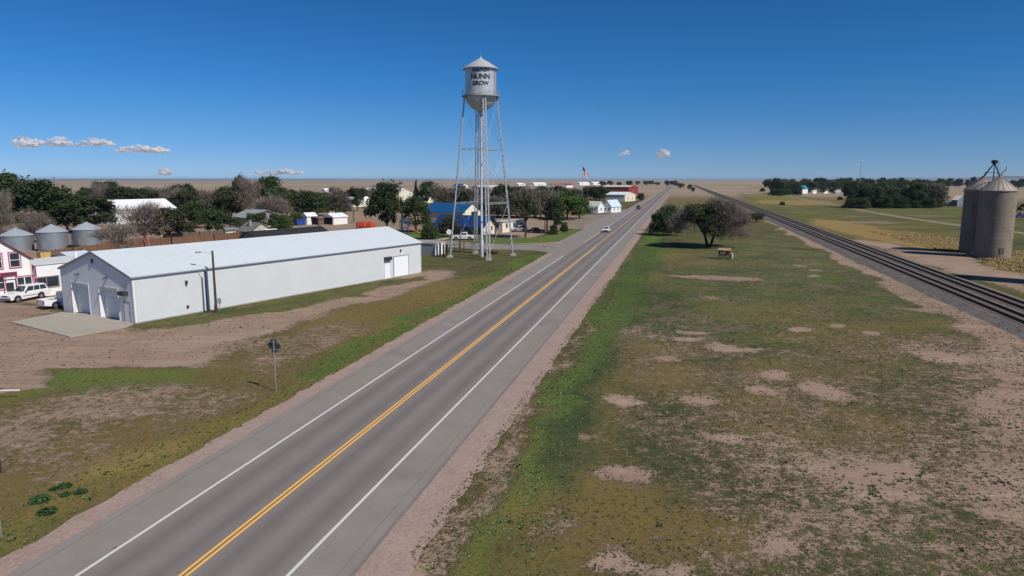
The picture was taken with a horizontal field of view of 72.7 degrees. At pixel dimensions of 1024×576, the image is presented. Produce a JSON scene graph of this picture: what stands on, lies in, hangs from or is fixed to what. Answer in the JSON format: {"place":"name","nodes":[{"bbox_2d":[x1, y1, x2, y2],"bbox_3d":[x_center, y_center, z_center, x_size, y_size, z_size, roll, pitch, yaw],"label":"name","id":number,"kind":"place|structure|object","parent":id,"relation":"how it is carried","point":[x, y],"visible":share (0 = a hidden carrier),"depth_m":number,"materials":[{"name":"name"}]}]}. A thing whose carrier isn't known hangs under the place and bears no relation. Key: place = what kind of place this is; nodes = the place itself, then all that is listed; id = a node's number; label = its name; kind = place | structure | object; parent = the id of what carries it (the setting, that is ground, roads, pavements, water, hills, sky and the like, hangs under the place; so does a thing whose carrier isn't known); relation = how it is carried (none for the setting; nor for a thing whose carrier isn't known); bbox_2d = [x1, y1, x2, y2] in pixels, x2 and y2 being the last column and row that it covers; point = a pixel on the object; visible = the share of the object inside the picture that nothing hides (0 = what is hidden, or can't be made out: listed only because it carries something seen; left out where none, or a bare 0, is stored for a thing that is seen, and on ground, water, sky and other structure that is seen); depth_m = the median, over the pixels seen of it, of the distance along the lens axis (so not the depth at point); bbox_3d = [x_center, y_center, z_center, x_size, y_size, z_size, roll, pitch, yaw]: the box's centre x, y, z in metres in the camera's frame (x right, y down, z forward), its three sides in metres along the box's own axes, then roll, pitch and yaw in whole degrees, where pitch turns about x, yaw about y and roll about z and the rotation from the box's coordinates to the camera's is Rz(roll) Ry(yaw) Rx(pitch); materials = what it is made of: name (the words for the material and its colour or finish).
{"place":"outdoors","nodes":[
{"label":"outdoors","id":0,"kind":"place"},
{"bbox_2d":[12,136,45,147],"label":"cloud","id":1,"kind":"structure","parent":0,"point":[33,143],"depth_m":8775.53,"materials":[{"name":"white"}]},
{"bbox_2d":[46,136,73,146],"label":"cloud","id":2,"kind":"structure","parent":0,"point":[62,142],"depth_m":8797.58,"materials":[{"name":"white"}]},
{"bbox_2d":[75,138,115,146],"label":"cloud","id":3,"kind":"structure","parent":0,"point":[98,142],"depth_m":8788.01,"materials":[{"name":"white"}]},
{"bbox_2d":[95,198,176,224],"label":"warehouse","id":4,"kind":"structure","parent":0,"point":[164,202],"depth_m":232.68,"materials":[{"name":"white paint"}]},
{"bbox_2d":[113,144,170,152],"bbox_3d":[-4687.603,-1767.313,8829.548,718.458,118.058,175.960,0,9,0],"label":"cloud","id":5,"kind":"structure","parent":0,"point":[144,148],"depth_m":8803.25,"materials":[{"name":"white"}]},
{"bbox_2d":[25,179,343,179],"bbox_3d":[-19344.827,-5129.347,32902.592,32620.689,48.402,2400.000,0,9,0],"label":"hills","id":6,"kind":"structure","parent":0,"point":[180,179],"depth_m":32284.59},
{"bbox_2d":[254,168,303,174],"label":"cloud","id":7,"kind":"structure","parent":0,"point":[285,171],"depth_m":8851.90,"materials":[{"name":"white"}]},
{"bbox_2d":[322,213,348,224],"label":"garage","id":8,"kind":"structure","parent":0,"point":[334,218],"depth_m":225.89,"materials":[{"name":"metal"}]},
{"bbox_2d":[6,186,671,575],"bbox_3d":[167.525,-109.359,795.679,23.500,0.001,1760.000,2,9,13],"label":"road","id":9,"kind":"structure","parent":0,"point":[286,534],"depth_m":36.22,"materials":[{"name":"grey asphalt"}]},
{"bbox_2d":[75,189,664,575],"bbox_3d":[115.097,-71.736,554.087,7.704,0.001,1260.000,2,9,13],"label":"white edge line","id":10,"kind":"object","parent":9,"relation":"on","point":[325,536],"visible":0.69,"depth_m":35.83,"materials":[{"name":"paint"}]},
{"bbox_2d":[178,191,664,575],"bbox_3d":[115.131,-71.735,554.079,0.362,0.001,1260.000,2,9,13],"label":"yellow centre line","id":11,"kind":"object","parent":9,"relation":"on","point":[211,550],"visible":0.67,"depth_m":35.85,"materials":[{"name":"paint"}]},
{"bbox_2d":[425,202,479,222],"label":"building","id":12,"kind":"structure","parent":0,"point":[437,209],"depth_m":225.00,"materials":[{"name":"blue metal"}]},
{"bbox_2d":[417,239,556,253],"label":"street","id":13,"kind":"structure","parent":0,"point":[536,247],"depth_m":151.56,"materials":[{"name":"asphalt"}]},
{"bbox_2d":[0,180,1023,575],"bbox_3d":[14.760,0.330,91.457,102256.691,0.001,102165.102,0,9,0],"label":"ground","id":14,"kind":"structure","parent":0,"point":[50,448],"depth_m":46.34,"materials":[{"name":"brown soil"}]},
{"bbox_2d":[0,187,16,233],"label":"tree","id":15,"kind":"object","parent":14,"relation":"on","point":[5,205],"visible":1,"depth_m":167.12,"materials":[{"name":"grey plant"}]},
{"bbox_2d":[0,169,24,221],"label":"tree","id":16,"kind":"object","parent":14,"relation":"on","point":[8,179],"visible":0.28,"depth_m":224.57,"materials":[{"name":"green plant"}]},
{"bbox_2d":[0,228,34,250],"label":"grain bin","id":17,"kind":"object","parent":14,"relation":"on","point":[19,239],"visible":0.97,"depth_m":141.27,"materials":[{"name":"metal"}]},
{"bbox_2d":[0,240,34,301],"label":"house","id":18,"kind":"structure","parent":14,"relation":"on","point":[15,268],"depth_m":83.66,"materials":[{"name":"white"}]},
{"bbox_2d":[0,283,49,301],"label":"parked suv","id":19,"kind":"object","parent":14,"relation":"on","point":[25,291],"visible":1,"depth_m":83.77,"materials":[{"name":"white paint"}]},
{"bbox_2d":[13,205,56,241],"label":"tree","id":20,"kind":"object","parent":14,"relation":"on","point":[37,221],"visible":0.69,"depth_m":159.96,"materials":[{"name":"grey plant"}]},
{"bbox_2d":[28,493,51,504],"bbox_3d":[-21.430,9.553,31.564,0.997,0.393,0.984,0,9,0],"label":"weed clump","id":21,"kind":"object","parent":14,"relation":"on","point":[37,499],"visible":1,"depth_m":31.44,"materials":[{"name":"plant"}]},
{"bbox_2d":[1,175,86,226],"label":"tree","id":22,"kind":"object","parent":14,"relation":"on","point":[37,193],"visible":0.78,"depth_m":181.36,"materials":[{"name":"green plant"}]},
{"bbox_2d":[36,505,57,516],"bbox_3d":[-20.323,9.760,30.436,0.876,0.348,0.813,7,11,39],"label":"weed clump","id":23,"kind":"object","parent":14,"relation":"on","point":[51,510],"visible":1,"depth_m":30.32,"materials":[{"name":"plant"}]},
{"bbox_2d":[37,290,62,308],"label":"pickup truck","id":24,"kind":"object","parent":14,"relation":"on","point":[56,302],"visible":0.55,"depth_m":78.59,"materials":[{"name":"white paint"}]},
{"bbox_2d":[35,224,68,251],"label":"grain bin","id":25,"kind":"object","parent":14,"relation":"on","point":[49,237],"visible":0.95,"depth_m":140.74,"materials":[{"name":"metal"}]},
{"bbox_2d":[31,252,82,296],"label":"house","id":26,"kind":"structure","parent":14,"relation":"on","point":[46,271],"depth_m":87.62,"materials":[{"name":"white"}]},
{"bbox_2d":[36,193,91,233],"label":"tree","id":27,"kind":"object","parent":14,"relation":"on","point":[77,211],"visible":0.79,"depth_m":184.66,"materials":[{"name":"green plant"}]},
{"bbox_2d":[11,312,133,337],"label":"concrete apron","id":28,"kind":"object","parent":14,"relation":"on","point":[68,324],"visible":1,"depth_m":70.00,"materials":[{"name":"concrete"}]},
{"bbox_2d":[36,241,119,257],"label":"fence","id":29,"kind":"object","parent":14,"relation":"on","point":[98,247],"visible":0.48,"depth_m":133.08,"materials":[{"name":"brown wood"}]},
{"bbox_2d":[71,222,102,245],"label":"grain bin","id":30,"kind":"object","parent":14,"relation":"on","point":[81,232],"visible":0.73,"depth_m":149.65,"materials":[{"name":"metal"}]},
{"bbox_2d":[54,194,120,225],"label":"tree","id":31,"kind":"object","parent":14,"relation":"on","point":[100,206],"visible":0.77,"depth_m":191.36,"materials":[{"name":"green plant"}]},
{"bbox_2d":[89,181,108,197],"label":"tree","id":32,"kind":"object","parent":14,"relation":"on","point":[98,191],"visible":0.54,"depth_m":375.06,"materials":[{"name":"grey plant"}]},
{"bbox_2d":[87,219,140,248],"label":"bush","id":33,"kind":"object","parent":14,"relation":"on","point":[111,232],"visible":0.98,"depth_m":139.90,"materials":[{"name":"grey plant"}]},
{"bbox_2d":[122,187,152,198],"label":"tree","id":34,"kind":"object","parent":14,"relation":"on","point":[131,193],"visible":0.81,"depth_m":364.21,"materials":[{"name":"green plant"}]},
{"bbox_2d":[110,201,176,241],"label":"tree","id":35,"kind":"object","parent":14,"relation":"on","point":[140,217],"visible":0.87,"depth_m":154.85,"materials":[{"name":"grey plant"}]},
{"bbox_2d":[147,206,189,241],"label":"tree","id":36,"kind":"object","parent":14,"relation":"on","point":[170,214],"visible":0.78,"depth_m":159.62,"materials":[{"name":"green plant"}]},
{"bbox_2d":[159,182,187,199],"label":"tree","id":37,"kind":"object","parent":14,"relation":"on","point":[173,192],"visible":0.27,"depth_m":256.74,"materials":[{"name":"grey plant"}]},
{"bbox_2d":[127,231,239,247],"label":"fence","id":38,"kind":"object","parent":14,"relation":"on","point":[214,237],"visible":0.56,"depth_m":153.54,"materials":[{"name":"brown wood"}]},
{"bbox_2d":[176,188,203,217],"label":"tree","id":39,"kind":"object","parent":14,"relation":"on","point":[188,195],"visible":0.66,"depth_m":247.86,"materials":[{"name":"green plant"}]},
{"bbox_2d":[163,230,223,238],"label":"fence","id":40,"kind":"object","parent":14,"relation":"on","point":[208,232],"visible":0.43,"depth_m":166.94,"materials":[{"name":"brown wood"}]},
{"bbox_2d":[175,200,211,227],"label":"tree","id":41,"kind":"object","parent":14,"relation":"on","point":[192,209],"visible":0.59,"depth_m":206.31,"materials":[{"name":"green plant"}]},
{"bbox_2d":[195,251,217,312],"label":"utility pole","id":42,"kind":"object","parent":14,"relation":"on","point":[214,287],"visible":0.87,"depth_m":75.78,"materials":[{"name":"brown wood"}]},
{"bbox_2d":[195,187,218,209],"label":"tree","id":43,"kind":"object","parent":14,"relation":"on","point":[205,194],"visible":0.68,"depth_m":248.09,"materials":[{"name":"grey plant"}]},
{"bbox_2d":[192,208,243,230],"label":"tree","id":44,"kind":"object","parent":14,"relation":"on","point":[214,217],"visible":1,"depth_m":182.66,"materials":[{"name":"green plant"}]},
{"bbox_2d":[213,189,242,214],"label":"tree","id":45,"kind":"object","parent":14,"relation":"on","point":[227,196],"visible":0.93,"depth_m":248.74,"materials":[{"name":"green plant"}]},
{"bbox_2d":[213,185,246,215],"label":"tree","id":46,"kind":"object","parent":14,"relation":"on","point":[230,188],"visible":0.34,"depth_m":251.99,"materials":[{"name":"green plant"}]},
{"bbox_2d":[57,226,422,323],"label":"metal building","id":47,"kind":"structure","parent":14,"relation":"on","point":[136,285],"depth_m":80.42,"materials":[{"name":"white paint"}]},
{"bbox_2d":[232,174,262,210],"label":"tree","id":48,"kind":"object","parent":14,"relation":"on","point":[249,191],"visible":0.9,"depth_m":247.80,"materials":[{"name":"grey plant"}]},
{"bbox_2d":[236,220,270,235],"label":"house","id":49,"kind":"structure","parent":14,"relation":"on","point":[249,225],"depth_m":172.19,"materials":[{"name":"beige"}]},
{"bbox_2d":[233,209,279,226],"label":"house","id":50,"kind":"structure","parent":14,"relation":"on","point":[241,215],"depth_m":213.77,"materials":[{"name":"white paint"}]},
{"bbox_2d":[246,212,267,225],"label":"tree","id":51,"kind":"object","parent":14,"relation":"on","point":[257,217],"visible":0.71,"depth_m":195.02,"materials":[{"name":"green plant"}]},
{"bbox_2d":[0,246,530,550],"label":"weeds","id":52,"kind":"object","parent":14,"relation":"on","point":[166,380],"visible":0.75,"depth_m":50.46,"materials":[{"name":"plant"}]},
{"bbox_2d":[255,174,282,208],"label":"tree","id":53,"kind":"object","parent":14,"relation":"on","point":[266,182],"visible":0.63,"depth_m":263.10,"materials":[{"name":"green plant"}]},
{"bbox_2d":[248,190,293,218],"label":"tree","id":54,"kind":"object","parent":14,"relation":"on","point":[272,203],"visible":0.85,"depth_m":217.73,"materials":[{"name":"grey plant"}]},
{"bbox_2d":[267,337,280,390],"bbox_3d":[-16.249,5.311,47.667,1.240,4.034,0.084,4,10,24],"label":"road sign","id":55,"kind":"object","parent":14,"relation":"on","point":[273,345],"visible":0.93,"depth_m":47.52,"materials":[{"name":"metal"}]},
{"bbox_2d":[266,214,282,228],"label":"tree","id":56,"kind":"object","parent":14,"relation":"on","point":[274,222],"visible":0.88,"depth_m":186.37,"materials":[{"name":"green plant"}]},
{"bbox_2d":[271,187,293,213],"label":"tree","id":57,"kind":"object","parent":14,"relation":"on","point":[283,193],"visible":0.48,"depth_m":258.12,"materials":[{"name":"green plant"}]},
{"bbox_2d":[238,226,327,238],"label":"building","id":58,"kind":"structure","parent":14,"relation":"on","point":[273,232],"depth_m":171.75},
{"bbox_2d":[285,187,308,213],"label":"tree","id":59,"kind":"object","parent":14,"relation":"on","point":[296,199],"visible":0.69,"depth_m":260.53,"materials":[{"name":"green plant"}]},
{"bbox_2d":[298,189,331,212],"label":"tree","id":60,"kind":"object","parent":14,"relation":"on","point":[310,196],"visible":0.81,"depth_m":261.12,"materials":[{"name":"green plant"}]},
{"bbox_2d":[305,194,328,214],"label":"tree","id":61,"kind":"object","parent":14,"relation":"on","point":[320,209],"visible":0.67,"depth_m":261.80,"materials":[{"name":"green plant"}]},
{"bbox_2d":[0,186,672,575],"bbox_3d":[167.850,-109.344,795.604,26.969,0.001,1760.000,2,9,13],"label":"road shoulder","id":62,"kind":"object","parent":14,"relation":"on","point":[392,554],"visible":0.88,"depth_m":35.97},
{"bbox_2d":[322,186,353,213],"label":"tree","id":63,"kind":"object","parent":14,"relation":"on","point":[338,200],"visible":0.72,"depth_m":276.32,"materials":[{"name":"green plant"}]},
{"bbox_2d":[349,186,364,210],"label":"tree","id":64,"kind":"object","parent":14,"relation":"on","point":[356,194],"visible":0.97,"depth_m":318.58,"materials":[{"name":"green plant"}]},
{"bbox_2d":[362,178,409,225],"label":"tree","id":65,"kind":"object","parent":14,"relation":"on","point":[385,199],"visible":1,"depth_m":184.07,"materials":[{"name":"green plant"}]},
{"bbox_2d":[400,193,432,231],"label":"tree","id":66,"kind":"object","parent":14,"relation":"on","point":[416,205],"visible":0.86,"depth_m":190.94,"materials":[{"name":"green plant"}]},
{"bbox_2d":[417,180,436,205],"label":"tree","id":67,"kind":"object","parent":14,"relation":"on","point":[424,189],"visible":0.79,"depth_m":375.45,"materials":[{"name":"green plant"}]},
{"bbox_2d":[420,220,440,239],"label":"bush","id":68,"kind":"object","parent":14,"relation":"on","point":[429,230],"visible":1,"depth_m":168.81,"materials":[{"name":"green plant"}]},
{"bbox_2d":[421,241,444,255],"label":"shed","id":69,"kind":"structure","parent":14,"relation":"on","point":[428,247],"depth_m":134.34,"materials":[{"name":"white paint"}]},
{"bbox_2d":[429,183,457,202],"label":"tree","id":70,"kind":"object","parent":14,"relation":"on","point":[443,195],"visible":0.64,"depth_m":301.88,"materials":[{"name":"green plant"}]},
{"bbox_2d":[437,215,460,236],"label":"tree","id":71,"kind":"object","parent":14,"relation":"on","point":[446,221],"visible":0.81,"depth_m":175.66,"materials":[{"name":"green plant"}]},
{"bbox_2d":[452,188,478,201],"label":"tree","id":72,"kind":"object","parent":14,"relation":"on","point":[466,195],"visible":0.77,"depth_m":301.57,"materials":[{"name":"green plant"}]},
{"bbox_2d":[433,214,498,234],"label":"building","id":73,"kind":"structure","parent":14,"relation":"on","point":[469,219],"depth_m":185.44,"materials":[{"name":"blue paint"}]},
{"bbox_2d":[447,53,515,260],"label":"water tower","id":74,"kind":"structure","parent":14,"relation":"on","point":[480,95],"depth_m":125.93,"materials":[{"name":"metal"}]},
{"bbox_2d":[492,194,513,217],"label":"tree","id":75,"kind":"object","parent":14,"relation":"on","point":[501,206],"visible":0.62,"depth_m":260.62,"materials":[{"name":"green plant"}]},
{"bbox_2d":[495,219,524,232],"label":"building","id":76,"kind":"structure","parent":14,"relation":"on","point":[504,226],"depth_m":192.47,"materials":[{"name":"white paint"}]},
{"bbox_2d":[411,280,618,572],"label":"weeds","id":77,"kind":"object","parent":14,"relation":"on","point":[462,508],"visible":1,"depth_m":34.67,"materials":[{"name":"plant"}]},
{"bbox_2d":[504,183,546,237],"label":"tree","id":78,"kind":"object","parent":14,"relation":"on","point":[525,203],"visible":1,"depth_m":171.71,"materials":[{"name":"green plant"}]},
{"bbox_2d":[426,248,656,575],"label":"grass","id":79,"kind":"structure","parent":14,"relation":"on","point":[534,472],"depth_m":42.19,"materials":[{"name":"green plant"}]},
{"bbox_2d":[536,186,567,231],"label":"tree","id":80,"kind":"object","parent":14,"relation":"on","point":[545,195],"visible":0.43,"depth_m":190.31,"materials":[{"name":"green plant"}]},
{"bbox_2d":[545,195,565,226],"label":"tree","id":81,"kind":"object","parent":14,"relation":"on","point":[555,212],"visible":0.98,"depth_m":185.87,"materials":[{"name":"green plant"}]},
{"bbox_2d":[554,190,586,219],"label":"tree","id":82,"kind":"object","parent":14,"relation":"on","point":[573,201],"visible":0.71,"depth_m":248.15,"materials":[{"name":"green plant"}]},
{"bbox_2d":[549,209,628,250],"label":"paved apron","id":83,"kind":"object","parent":14,"relation":"on","point":[565,242],"visible":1,"depth_m":195.34,"materials":[{"name":"concrete"}]},
{"bbox_2d":[573,213,612,229],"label":"parking area","id":84,"kind":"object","parent":14,"relation":"on","point":[581,225],"visible":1,"depth_m":247.95,"materials":[{"name":"concrete"}]},
{"bbox_2d":[587,186,605,200],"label":"tree","id":85,"kind":"object","parent":14,"relation":"on","point":[597,192],"visible":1,"depth_m":457.16,"materials":[{"name":"green plant"}]},
{"bbox_2d":[604,199,620,212],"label":"house","id":86,"kind":"structure","parent":14,"relation":"on","point":[611,206],"depth_m":307.17,"materials":[{"name":"white paint"}]},
{"bbox_2d":[648,205,683,236],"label":"bush","id":87,"kind":"object","parent":14,"relation":"on","point":[661,220],"visible":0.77,"depth_m":180.39,"materials":[{"name":"green plant"}]},
{"bbox_2d":[666,195,753,246],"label":"tree","id":88,"kind":"object","parent":14,"relation":"on","point":[716,217],"visible":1,"depth_m":145.79,"materials":[{"name":"green plant"}]},
{"bbox_2d":[462,239,1023,575],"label":"weeds","id":89,"kind":"object","parent":14,"relation":"on","point":[848,517],"visible":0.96,"depth_m":40.27,"materials":[{"name":"green plant"}]},
{"bbox_2d":[842,179,860,199],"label":"tree","id":90,"kind":"object","parent":14,"relation":"on","point":[850,189],"visible":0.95,"depth_m":359.30,"materials":[{"name":"green plant"}]},
{"bbox_2d":[694,185,1023,339],"bbox_3d":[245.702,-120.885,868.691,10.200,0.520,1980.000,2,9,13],"label":"ballast","id":91,"kind":"structure","parent":14,"relation":"on","point":[1011,327],"depth_m":95.87,"materials":[{"name":"gravel"}]},
{"bbox_2d":[693,185,1023,326],"bbox_3d":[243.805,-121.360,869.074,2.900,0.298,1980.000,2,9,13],"label":"railway track","id":92,"kind":"structure","parent":91,"relation":"on","point":[1014,316],"depth_m":97.61,"materials":[{"name":"metal"}]},
{"bbox_2d":[695,185,1023,311],"bbox_3d":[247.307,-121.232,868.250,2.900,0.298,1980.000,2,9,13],"label":"railway track","id":93,"kind":"structure","parent":91,"relation":"on","point":[1015,303],"depth_m":108.42,"materials":[{"name":"metal"}]},
{"bbox_2d":[860,184,886,204],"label":"tree","id":94,"kind":"object","parent":14,"relation":"on","point":[874,193],"visible":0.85,"depth_m":356.13,"materials":[{"name":"green plant"}]},
{"bbox_2d":[905,180,931,201],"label":"tree","id":95,"kind":"object","parent":14,"relation":"on","point":[921,189],"visible":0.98,"depth_m":357.15,"materials":[{"name":"green plant"}]},
{"bbox_2d":[825,349,1023,519],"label":"weeds","id":96,"kind":"object","parent":14,"relation":"on","point":[899,480],"visible":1,"depth_m":33.87,"materials":[{"name":"plant"}]},
{"bbox_2d":[927,183,950,200],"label":"tree","id":97,"kind":"object","parent":14,"relation":"on","point":[940,191],"visible":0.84,"depth_m":361.96,"materials":[{"name":"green plant"}]},
{"bbox_2d":[867,230,1023,271],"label":"tall grass","id":98,"kind":"structure","parent":14,"relation":"on","point":[946,246],"depth_m":155.56,"materials":[{"name":"plant"}]},
{"bbox_2d":[958,169,990,253],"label":"silo","id":99,"kind":"object","parent":14,"relation":"on","point":[968,219],"visible":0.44,"depth_m":137.07,"materials":[{"name":"metal"}]},
{"bbox_2d":[973,166,1018,258],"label":"silo","id":100,"kind":"object","parent":14,"relation":"on","point":[996,213],"visible":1,"depth_m":127.83,"materials":[{"name":"metal"}]},
{"bbox_2d":[0,0,1023,179],"label":"sky","id":101,"kind":"structure","parent":0,"point":[321,89],"materials":[{"name":"blue"}]},
{"bbox_2d":[549,216,593,226],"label":"dirt road","id":102,"kind":"structure","parent":0,"point":[573,221],"depth_m":247.92,"materials":[{"name":"soil"}]},
{"bbox_2d":[587,201,604,212],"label":"house","id":103,"kind":"structure","parent":0,"point":[596,206],"depth_m":303.33,"materials":[{"name":"white paint"}]},
{"bbox_2d":[606,192,634,201],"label":"building","id":104,"kind":"structure","parent":0,"point":[623,196],"depth_m":465.51,"materials":[{"name":"white paint"}]},
{"bbox_2d":[603,185,637,193],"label":"building","id":105,"kind":"structure","parent":0,"point":[627,188],"depth_m":692.37,"materials":[{"name":"red paint"}]},
{"bbox_2d":[744,189,1023,233],"bbox_3d":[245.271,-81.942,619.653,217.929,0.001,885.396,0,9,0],"label":"dirt road","id":106,"kind":"structure","parent":0,"point":[885,214],"depth_m":290.52,"materials":[{"name":"soil"}]},
{"bbox_2d":[827,176,1023,179],"bbox_3d":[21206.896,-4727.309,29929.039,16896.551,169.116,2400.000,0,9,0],"label":"hills","id":107,"kind":"structure","parent":0,"point":[1009,177],"depth_m":29333.52,"materials":[{"name":"soil"}]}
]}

